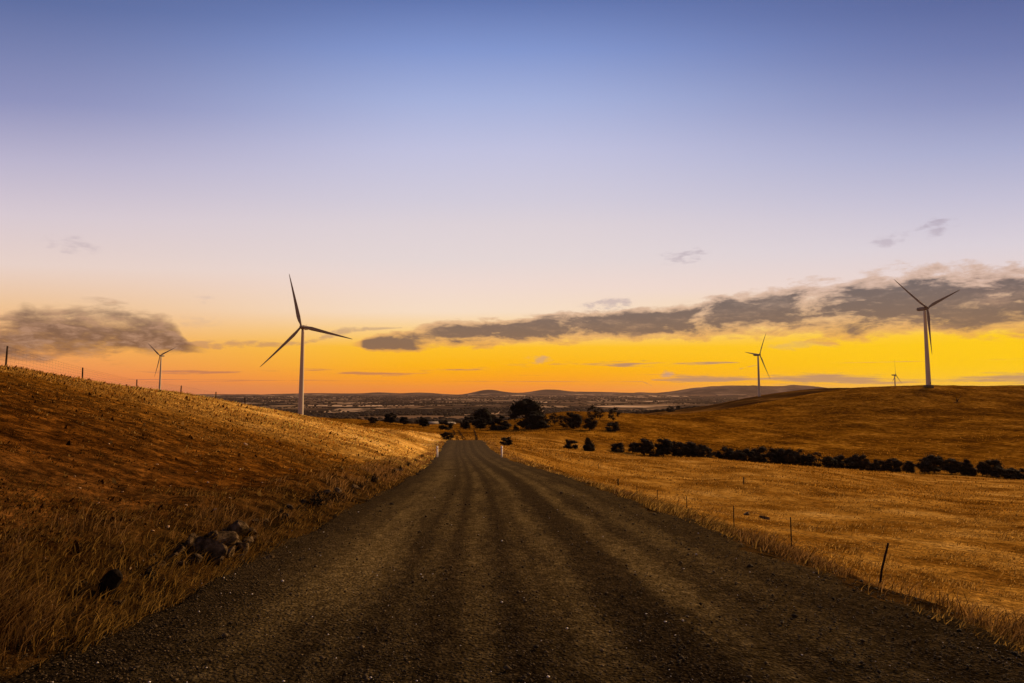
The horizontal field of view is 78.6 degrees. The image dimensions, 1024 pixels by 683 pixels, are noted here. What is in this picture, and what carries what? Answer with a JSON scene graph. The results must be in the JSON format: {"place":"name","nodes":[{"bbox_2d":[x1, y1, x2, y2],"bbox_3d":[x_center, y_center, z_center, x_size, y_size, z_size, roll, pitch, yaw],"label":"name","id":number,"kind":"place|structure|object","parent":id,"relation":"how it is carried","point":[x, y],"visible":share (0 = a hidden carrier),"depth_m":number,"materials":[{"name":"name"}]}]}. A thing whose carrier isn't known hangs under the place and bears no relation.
{"place":"outdoors","nodes":[
{"label":"outdoors","id":0,"kind":"place"},
{"bbox_2d":[453,430,477,439],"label":"path","id":1,"kind":"structure","parent":0,"point":[463,437],"depth_m":260.14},
{"bbox_2d":[0,364,1023,681],"bbox_3d":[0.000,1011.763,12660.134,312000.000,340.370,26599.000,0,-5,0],"label":"ground","id":2,"kind":"structure","parent":0,"point":[956,426],"depth_m":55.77,"materials":[{"name":"plant"}]},
{"bbox_2d":[10,638,35,655],"bbox_3d":[-3.564,2.195,4.511,0.148,0.106,0.174,0,-5,3],"label":"shrub","id":3,"kind":"object","parent":2,"relation":"on","point":[28,645],"visible":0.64,"depth_m":4.52,"materials":[{"name":"brown plant"}]},
{"bbox_2d":[31,619,47,630],"bbox_3d":[-3.677,2.211,4.858,0.116,0.097,0.095,3,-5,-32],"label":"rock","id":4,"kind":"object","parent":2,"relation":"on","point":[38,624],"visible":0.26,"depth_m":4.84,"materials":[{"name":"brown stone"}]},
{"bbox_2d":[71,611,85,620],"bbox_3d":[-3.620,2.285,5.166,0.147,0.104,0.162,-1,-5,16],"label":"shrub","id":5,"kind":"object","parent":2,"relation":"on","point":[76,616],"visible":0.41,"depth_m":5.16,"materials":[{"name":"brown plant"}]},
{"bbox_2d":[98,569,122,597],"bbox_3d":[-3.698,2.236,5.749,0.185,0.320,0.152,11,-3,-22],"label":"rock","id":6,"kind":"object","parent":2,"relation":"on","point":[111,580],"visible":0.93,"depth_m":5.70,"materials":[{"name":"stone"}]},
{"bbox_2d":[113,600,124,604],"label":"rock","id":7,"kind":"object","parent":2,"relation":"on","point":[115,601],"visible":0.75,"depth_m":5.69,"materials":[{"name":"stone"}]},
{"bbox_2d":[1,345,245,403],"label":"wire fence","id":8,"kind":"object","parent":2,"relation":"on","point":[7,353],"visible":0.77,"depth_m":48.64,"materials":[{"name":"metal"}]},
{"bbox_2d":[143,569,156,578],"bbox_3d":[-3.766,2.431,6.528,0.148,0.112,0.163,1,-5,-16],"label":"shrub","id":9,"kind":"object","parent":2,"relation":"on","point":[151,574],"visible":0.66,"depth_m":6.52,"materials":[{"name":"brown plant"}]},
{"bbox_2d":[153,561,165,568],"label":"rock","id":10,"kind":"object","parent":2,"relation":"on","point":[159,563],"visible":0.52,"depth_m":6.82,"materials":[{"name":"stone"}]},
{"bbox_2d":[151,346,175,389],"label":"wind turbine","id":11,"kind":"object","parent":2,"relation":"on","point":[160,358],"visible":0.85,"depth_m":1437.16,"materials":[{"name":"paint"}]},
{"bbox_2d":[175,544,184,553],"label":"rock","id":12,"kind":"object","parent":2,"relation":"on","point":[179,547],"visible":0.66,"depth_m":7.47,"materials":[{"name":"stone"}]},
{"bbox_2d":[176,560,186,564],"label":"rock","id":13,"kind":"object","parent":2,"relation":"on","point":[182,562],"visible":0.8,"depth_m":7.18,"materials":[{"name":"stone"}]},
{"bbox_2d":[184,533,198,549],"bbox_3d":[-3.970,2.502,7.778,0.206,0.177,0.248,19,11,-11],"label":"rock","id":14,"kind":"object","parent":2,"relation":"on","point":[191,539],"visible":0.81,"depth_m":7.71,"materials":[{"name":"stone"}]},
{"bbox_2d":[191,553,203,563],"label":"rock","id":15,"kind":"object","parent":2,"relation":"on","point":[199,558],"visible":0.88,"depth_m":7.39,"materials":[{"name":"stone"}]},
{"bbox_2d":[189,536,227,560],"bbox_3d":[-3.815,2.599,7.809,0.521,0.289,0.217,9,-25,-3],"label":"rock","id":16,"kind":"object","parent":2,"relation":"on","point":[216,549],"visible":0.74,"depth_m":7.74,"materials":[{"name":"grey stone"}]},
{"bbox_2d":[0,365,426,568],"bbox_3d":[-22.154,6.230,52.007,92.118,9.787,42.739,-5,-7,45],"label":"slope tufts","id":17,"kind":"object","parent":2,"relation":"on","point":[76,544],"visible":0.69,"depth_m":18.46,"materials":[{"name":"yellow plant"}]},
{"bbox_2d":[208,530,218,538],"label":"rock","id":18,"kind":"object","parent":2,"relation":"on","point":[215,532],"visible":0.67,"depth_m":8.34,"materials":[{"name":"stone"}]},
{"bbox_2d":[212,556,223,564],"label":"rock","id":19,"kind":"object","parent":2,"relation":"on","point":[220,560],"visible":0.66,"depth_m":7.65,"materials":[{"name":"stone"}]},
{"bbox_2d":[0,441,444,673],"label":"verge grass","id":20,"kind":"structure","parent":2,"relation":"on","point":[5,627],"depth_m":6.03,"materials":[{"name":"plant"}]},
{"bbox_2d":[212,531,238,544],"bbox_3d":[-3.883,2.678,8.438,0.373,0.184,0.215,0,16,-30],"label":"rock","id":21,"kind":"object","parent":2,"relation":"on","point":[225,536],"visible":0.57,"depth_m":8.42,"materials":[{"name":"grey stone"}]},
{"bbox_2d":[225,545,235,557],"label":"rock","id":22,"kind":"object","parent":2,"relation":"on","point":[231,550],"visible":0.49,"depth_m":8.07,"materials":[{"name":"brown stone"}]},
{"bbox_2d":[226,540,241,548],"bbox_3d":[-3.799,2.760,8.505,0.137,0.116,0.253,-4,-6,39],"label":"rock","id":23,"kind":"object","parent":2,"relation":"on","point":[234,542],"visible":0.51,"depth_m":8.46,"materials":[{"name":"stone"}]},
{"bbox_2d":[227,520,249,535],"bbox_3d":[-3.943,2.701,8.966,0.317,0.248,0.472,12,-30,-20],"label":"rock","id":24,"kind":"object","parent":2,"relation":"on","point":[240,527],"visible":0.62,"depth_m":8.84,"materials":[{"name":"grey stone"}]},
{"bbox_2d":[236,542,248,553],"bbox_3d":[-3.705,2.828,8.532,0.211,0.201,0.183,1,-5,-6],"label":"rock","id":25,"kind":"object","parent":2,"relation":"on","point":[240,544],"visible":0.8,"depth_m":8.48,"materials":[{"name":"stone"}]},
{"bbox_2d":[242,536,253,544],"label":"rock","id":26,"kind":"object","parent":2,"relation":"on","point":[250,540],"visible":0.7,"depth_m":8.94,"materials":[{"name":"stone"}]},
{"bbox_2d":[247,527,256,534],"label":"rock","id":27,"kind":"object","parent":2,"relation":"on","point":[251,530],"visible":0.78,"depth_m":9.32,"materials":[{"name":"grey stone"}]},
{"bbox_2d":[256,519,267,527],"bbox_3d":[-4.017,2.936,10.072,0.219,0.146,0.215,-2,-5,21],"label":"shrub","id":28,"kind":"object","parent":2,"relation":"on","point":[264,523],"visible":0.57,"depth_m":10.07,"materials":[{"name":"brown plant"}]},
{"bbox_2d":[265,555,274,558],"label":"rock","id":29,"kind":"object","parent":2,"relation":"on","point":[269,556],"visible":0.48,"depth_m":8.31,"materials":[{"name":"brown stone"}]},
{"bbox_2d":[260,274,350,414],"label":"wind turbine","id":30,"kind":"object","parent":2,"relation":"on","point":[301,384],"visible":0.87,"depth_m":548.12,"materials":[{"name":"paint"},{"name":"steel"},{"name":"fiberglass"}]},
{"bbox_2d":[309,491,329,506],"bbox_3d":[-4.162,3.360,13.310,0.495,0.360,0.449,-1,-5,9],"label":"shrub","id":31,"kind":"object","parent":2,"relation":"on","point":[319,500],"visible":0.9,"depth_m":13.34,"materials":[{"name":"brown plant"}]},
{"bbox_2d":[327,490,343,503],"bbox_3d":[-4.148,3.620,14.522,0.451,0.337,0.442,-1,-5,9],"label":"shrub","id":32,"kind":"object","parent":2,"relation":"on","point":[335,493],"visible":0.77,"depth_m":14.51,"materials":[{"name":"brown plant"}]},
{"bbox_2d":[334,487,341,492],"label":"rock","id":33,"kind":"object","parent":2,"relation":"on","point":[337,489],"visible":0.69,"depth_m":15.93,"materials":[{"name":"grey stone"}]},
{"bbox_2d":[368,417,377,422],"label":"tree","id":34,"kind":"object","parent":2,"relation":"on","point":[372,419],"visible":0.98,"depth_m":375.71,"materials":[{"name":"green plant"}]},
{"bbox_2d":[371,474,380,482],"bbox_3d":[-4.640,4.592,20.932,0.454,0.303,0.445,-3,-5,31],"label":"shrub","id":35,"kind":"object","parent":2,"relation":"on","point":[374,478],"visible":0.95,"depth_m":20.92,"materials":[{"name":"brown plant"}]},
{"bbox_2d":[383,412,396,423],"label":"tree","id":36,"kind":"object","parent":2,"relation":"on","point":[389,418],"visible":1,"depth_m":386.81,"materials":[{"name":"green plant"}]},
{"bbox_2d":[399,416,407,424],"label":"tree","id":37,"kind":"object","parent":2,"relation":"on","point":[403,421],"visible":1,"depth_m":391.15,"materials":[{"name":"green plant"}]},
{"bbox_2d":[418,418,430,426],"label":"tree","id":38,"kind":"object","parent":2,"relation":"on","point":[424,422],"visible":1,"depth_m":385.63,"materials":[{"name":"green plant"}]},
{"bbox_2d":[438,420,454,429],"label":"tree","id":39,"kind":"object","parent":2,"relation":"on","point":[446,423],"visible":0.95,"depth_m":344.58,"materials":[{"name":"green plant"}]},
{"bbox_2d":[440,432,454,439],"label":"tree","id":40,"kind":"object","parent":2,"relation":"on","point":[447,435],"visible":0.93,"depth_m":147.93,"materials":[{"name":"green plant"}]},
{"bbox_2d":[459,419,469,428],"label":"tree","id":41,"kind":"object","parent":2,"relation":"on","point":[464,424],"visible":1,"depth_m":357.65,"materials":[{"name":"green plant"}]},
{"bbox_2d":[462,415,473,422],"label":"tree","id":42,"kind":"object","parent":2,"relation":"on","point":[471,419],"visible":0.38,"depth_m":835.92,"materials":[{"name":"green plant"}]},
{"bbox_2d":[210,395,738,422],"bbox_3d":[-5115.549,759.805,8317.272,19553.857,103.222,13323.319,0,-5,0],"label":"woodland","id":43,"kind":"object","parent":2,"relation":"on","point":[444,412],"visible":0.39,"depth_m":5448.17,"materials":[{"name":"plant"}]},
{"bbox_2d":[472,416,487,428],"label":"tree","id":44,"kind":"object","parent":2,"relation":"on","point":[479,423],"visible":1,"depth_m":367.62,"materials":[{"name":"green plant"}]},
{"bbox_2d":[471,406,493,427],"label":"tree","id":45,"kind":"object","parent":2,"relation":"on","point":[484,413],"visible":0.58,"depth_m":394.49,"materials":[{"name":"green plant"}]},
{"bbox_2d":[485,415,511,429],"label":"tree","id":46,"kind":"object","parent":2,"relation":"on","point":[499,423],"visible":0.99,"depth_m":364.12,"materials":[{"name":"green plant"}]},
{"bbox_2d":[499,437,512,445],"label":"tree","id":47,"kind":"object","parent":2,"relation":"on","point":[508,441],"visible":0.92,"depth_m":148.05,"materials":[{"name":"green plant"}]},
{"bbox_2d":[508,395,546,428],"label":"tree","id":48,"kind":"object","parent":2,"relation":"on","point":[523,407],"visible":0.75,"depth_m":359.95,"materials":[{"name":"green plant"}]},
{"bbox_2d":[524,410,551,428],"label":"tree","id":49,"kind":"object","parent":2,"relation":"on","point":[535,421],"visible":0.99,"depth_m":342.89,"materials":[{"name":"green plant"}]},
{"bbox_2d":[549,413,559,424],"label":"tree","id":50,"kind":"object","parent":2,"relation":"on","point":[553,418],"visible":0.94,"depth_m":369.13,"materials":[{"name":"green plant"}]},
{"bbox_2d":[557,411,575,428],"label":"tree","id":51,"kind":"object","parent":2,"relation":"on","point":[565,419],"visible":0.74,"depth_m":332.24,"materials":[{"name":"green plant"}]},
{"bbox_2d":[563,439,579,448],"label":"tree","id":52,"kind":"object","parent":2,"relation":"on","point":[568,444],"visible":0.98,"depth_m":201.43,"materials":[{"name":"green plant"}]},
{"bbox_2d":[564,412,582,428],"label":"tree","id":53,"kind":"object","parent":2,"relation":"on","point":[575,420],"visible":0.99,"depth_m":326.79,"materials":[{"name":"green plant"}]},
{"bbox_2d":[581,437,596,451],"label":"tree","id":54,"kind":"object","parent":2,"relation":"on","point":[589,445],"visible":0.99,"depth_m":207.14,"materials":[{"name":"green plant"}]},
{"bbox_2d":[582,416,597,430],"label":"tree","id":55,"kind":"object","parent":2,"relation":"on","point":[590,424],"visible":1,"depth_m":318.71,"materials":[{"name":"green plant"}]},
{"bbox_2d":[587,405,596,418],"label":"tree","id":56,"kind":"object","parent":2,"relation":"on","point":[588,412],"visible":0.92,"depth_m":396.88,"materials":[{"name":"green plant"}]},
{"bbox_2d":[165,385,1023,525],"bbox_3d":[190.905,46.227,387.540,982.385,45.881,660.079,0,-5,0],"label":"tussock grass","id":57,"kind":"structure","parent":2,"relation":"on","point":[833,475],"depth_m":145.51,"materials":[{"name":"plant"}]},
{"bbox_2d":[594,408,604,418],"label":"tree","id":58,"kind":"object","parent":2,"relation":"on","point":[599,412],"visible":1,"depth_m":394.70,"materials":[{"name":"green plant"}]},
{"bbox_2d":[604,421,619,431],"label":"tree","id":59,"kind":"object","parent":2,"relation":"on","point":[615,426],"visible":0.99,"depth_m":325.77,"materials":[{"name":"green plant"}]},
{"bbox_2d":[606,406,621,420],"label":"tree","id":60,"kind":"object","parent":2,"relation":"on","point":[611,412],"visible":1,"depth_m":391.47,"materials":[{"name":"green plant"}]},
{"bbox_2d":[608,442,624,452],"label":"tree","id":61,"kind":"object","parent":2,"relation":"on","point":[615,446],"visible":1,"depth_m":242.55,"materials":[{"name":"green plant"}]},
{"bbox_2d":[627,441,639,452],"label":"tree","id":62,"kind":"object","parent":2,"relation":"on","point":[632,447],"visible":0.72,"depth_m":246.63,"materials":[{"name":"green plant"}]},
{"bbox_2d":[633,437,654,454],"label":"tree","id":63,"kind":"object","parent":2,"relation":"on","point":[646,446],"visible":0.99,"depth_m":240.33,"materials":[{"name":"green plant"}]},
{"bbox_2d":[648,450,659,456],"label":"tree","id":64,"kind":"object","parent":2,"relation":"on","point":[653,453],"visible":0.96,"depth_m":239.10,"materials":[{"name":"green plant"}]},
{"bbox_2d":[654,437,673,455],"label":"tree","id":65,"kind":"object","parent":2,"relation":"on","point":[665,446],"visible":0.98,"depth_m":243.23,"materials":[{"name":"green plant"}]},
{"bbox_2d":[665,405,674,411],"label":"tree","id":66,"kind":"object","parent":2,"relation":"on","point":[671,409],"visible":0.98,"depth_m":1243.00,"materials":[{"name":"green plant"}]},
{"bbox_2d":[671,441,682,456],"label":"tree","id":67,"kind":"object","parent":2,"relation":"on","point":[677,446],"visible":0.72,"depth_m":245.90,"materials":[{"name":"green plant"}]},
{"bbox_2d":[678,440,698,456],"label":"tree","id":68,"kind":"object","parent":2,"relation":"on","point":[685,449],"visible":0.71,"depth_m":238.99,"materials":[{"name":"green plant"}]},
{"bbox_2d":[690,444,712,457],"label":"tree","id":69,"kind":"object","parent":2,"relation":"on","point":[700,448],"visible":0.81,"depth_m":231.99,"materials":[{"name":"green plant"}]},
{"bbox_2d":[707,451,721,458],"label":"tree","id":70,"kind":"object","parent":2,"relation":"on","point":[716,456],"visible":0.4,"depth_m":238.35,"materials":[{"name":"green plant"}]},
{"bbox_2d":[714,445,734,459],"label":"tree","id":71,"kind":"object","parent":2,"relation":"on","point":[726,451],"visible":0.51,"depth_m":235.75,"materials":[{"name":"green plant"}]},
{"bbox_2d":[727,449,745,460],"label":"tree","id":72,"kind":"object","parent":2,"relation":"on","point":[737,455],"visible":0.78,"depth_m":229.88,"materials":[{"name":"green plant"}]},
{"bbox_2d":[598,463,888,582],"bbox_3d":[14.412,14.855,64.262,2.437,6.782,77.585,0,-5,0],"label":"wire fence","id":73,"kind":"object","parent":2,"relation":"on","point":[883,562],"visible":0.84,"depth_m":30.58,"materials":[{"name":"metal"}]},
{"bbox_2d":[739,447,759,461],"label":"tree","id":74,"kind":"object","parent":2,"relation":"on","point":[751,455],"visible":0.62,"depth_m":232.71,"materials":[{"name":"green plant"}]},
{"bbox_2d":[486,441,1023,647],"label":"verge grass","id":75,"kind":"structure","parent":2,"relation":"on","point":[779,548],"depth_m":7.71,"materials":[{"name":"plant"}]},
{"bbox_2d":[746,334,770,395],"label":"wind turbine","id":76,"kind":"object","parent":2,"relation":"on","point":[757,355],"visible":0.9,"depth_m":1108.24,"materials":[{"name":"paint"}]},
{"bbox_2d":[747,445,771,462],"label":"tree","id":77,"kind":"object","parent":2,"relation":"on","point":[759,451],"visible":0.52,"depth_m":237.76,"materials":[{"name":"green plant"}]},
{"bbox_2d":[767,446,784,463],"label":"tree","id":78,"kind":"object","parent":2,"relation":"on","point":[773,456],"visible":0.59,"depth_m":233.87,"materials":[{"name":"green plant"}]},
{"bbox_2d":[775,447,796,464],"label":"tree","id":79,"kind":"object","parent":2,"relation":"on","point":[788,457],"visible":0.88,"depth_m":230.15,"materials":[{"name":"green plant"}]},
{"bbox_2d":[790,448,808,465],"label":"tree","id":80,"kind":"object","parent":2,"relation":"on","point":[800,460],"visible":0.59,"depth_m":234.65,"materials":[{"name":"green plant"}]},
{"bbox_2d":[802,453,812,466],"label":"tree","id":81,"kind":"object","parent":2,"relation":"on","point":[807,463],"visible":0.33,"depth_m":236.91,"materials":[{"name":"green plant"}]},
{"bbox_2d":[807,452,826,466],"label":"tree","id":82,"kind":"object","parent":2,"relation":"on","point":[813,458],"visible":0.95,"depth_m":232.08,"materials":[{"name":"green plant"}]},
{"bbox_2d":[821,456,838,467],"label":"tree","id":83,"kind":"object","parent":2,"relation":"on","point":[830,462],"visible":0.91,"depth_m":231.25,"materials":[{"name":"green plant"}]},
{"bbox_2d":[833,453,848,468],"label":"tree","id":84,"kind":"object","parent":2,"relation":"on","point":[840,458],"visible":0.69,"depth_m":236.63,"materials":[{"name":"green plant"}]},
{"bbox_2d":[844,457,857,468],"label":"tree","id":85,"kind":"object","parent":2,"relation":"on","point":[848,465],"visible":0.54,"depth_m":236.53,"materials":[{"name":"green plant"}]},
{"bbox_2d":[848,453,871,470],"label":"tree","id":86,"kind":"object","parent":2,"relation":"on","point":[865,463],"visible":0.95,"depth_m":230.36,"materials":[{"name":"green plant"}]},
{"bbox_2d":[869,459,880,470],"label":"tree","id":87,"kind":"object","parent":2,"relation":"on","point":[875,466],"visible":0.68,"depth_m":232.82,"materials":[{"name":"green plant"}]},
{"bbox_2d":[877,459,888,471],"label":"tree","id":88,"kind":"object","parent":2,"relation":"on","point":[883,463],"visible":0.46,"depth_m":238.03,"materials":[{"name":"green plant"}]},
{"bbox_2d":[884,457,902,472],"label":"tree","id":89,"kind":"object","parent":2,"relation":"on","point":[895,463],"visible":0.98,"depth_m":233.94,"materials":[{"name":"green plant"}]},
{"bbox_2d":[892,371,900,385],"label":"wind turbine","id":90,"kind":"object","parent":2,"relation":"on","point":[894,375],"visible":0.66,"depth_m":1945.94,"materials":[{"name":"paint"}]},
{"bbox_2d":[901,459,916,473],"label":"tree","id":91,"kind":"object","parent":2,"relation":"on","point":[908,466],"visible":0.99,"depth_m":230.03,"materials":[{"name":"green plant"}]},
{"bbox_2d":[915,458,935,472],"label":"tree","id":92,"kind":"object","parent":2,"relation":"on","point":[921,464],"visible":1,"depth_m":234.91,"materials":[{"name":"green plant"}]},
{"bbox_2d":[895,280,958,387],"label":"wind turbine","id":93,"kind":"object","parent":2,"relation":"on","point":[925,308],"visible":0.99,"depth_m":650.00,"materials":[{"name":"paint"},{"name":"steel"},{"name":"fiberglass"}]},
{"bbox_2d":[922,452,944,472],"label":"tree","id":94,"kind":"object","parent":2,"relation":"on","point":[936,460],"visible":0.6,"depth_m":237.42,"materials":[{"name":"green plant"}]},
{"bbox_2d":[939,457,964,473],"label":"tree","id":95,"kind":"object","parent":2,"relation":"on","point":[952,466],"visible":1,"depth_m":231.73,"materials":[{"name":"green plant"}]},
{"bbox_2d":[959,459,982,475],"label":"tree","id":96,"kind":"object","parent":2,"relation":"on","point":[968,469],"visible":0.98,"depth_m":230.29,"materials":[{"name":"green plant"}]},
{"bbox_2d":[975,460,988,475],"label":"tree","id":97,"kind":"object","parent":2,"relation":"on","point":[984,471],"visible":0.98,"depth_m":236.70,"materials":[{"name":"green plant"}]},
{"bbox_2d":[975,458,1003,475],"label":"tree","id":98,"kind":"object","parent":2,"relation":"on","point":[993,463],"visible":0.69,"depth_m":236.84,"materials":[{"name":"green plant"}]},
{"bbox_2d":[991,466,1016,478],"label":"tree","id":99,"kind":"object","parent":2,"relation":"on","point":[1005,474],"visible":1,"depth_m":230.21,"materials":[{"name":"green plant"}]},
{"bbox_2d":[1005,467,1023,478],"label":"tree","id":100,"kind":"object","parent":2,"relation":"on","point":[1017,473],"visible":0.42,"depth_m":231.68,"materials":[{"name":"green plant"}]},
{"bbox_2d":[1017,468,1023,478],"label":"tree","id":101,"kind":"object","parent":2,"relation":"on","point":[1021,470],"visible":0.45,"depth_m":237.08,"materials":[{"name":"green plant"}]},
{"bbox_2d":[0,0,1023,394],"label":"sky","id":102,"kind":"structure","parent":0,"point":[514,196],"materials":[{"name":"blue"}]},
{"bbox_2d":[0,440,1023,682],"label":"road","id":103,"kind":"structure","parent":0,"point":[454,460],"depth_m":5.85,"materials":[{"name":"gravel"}]}
]}

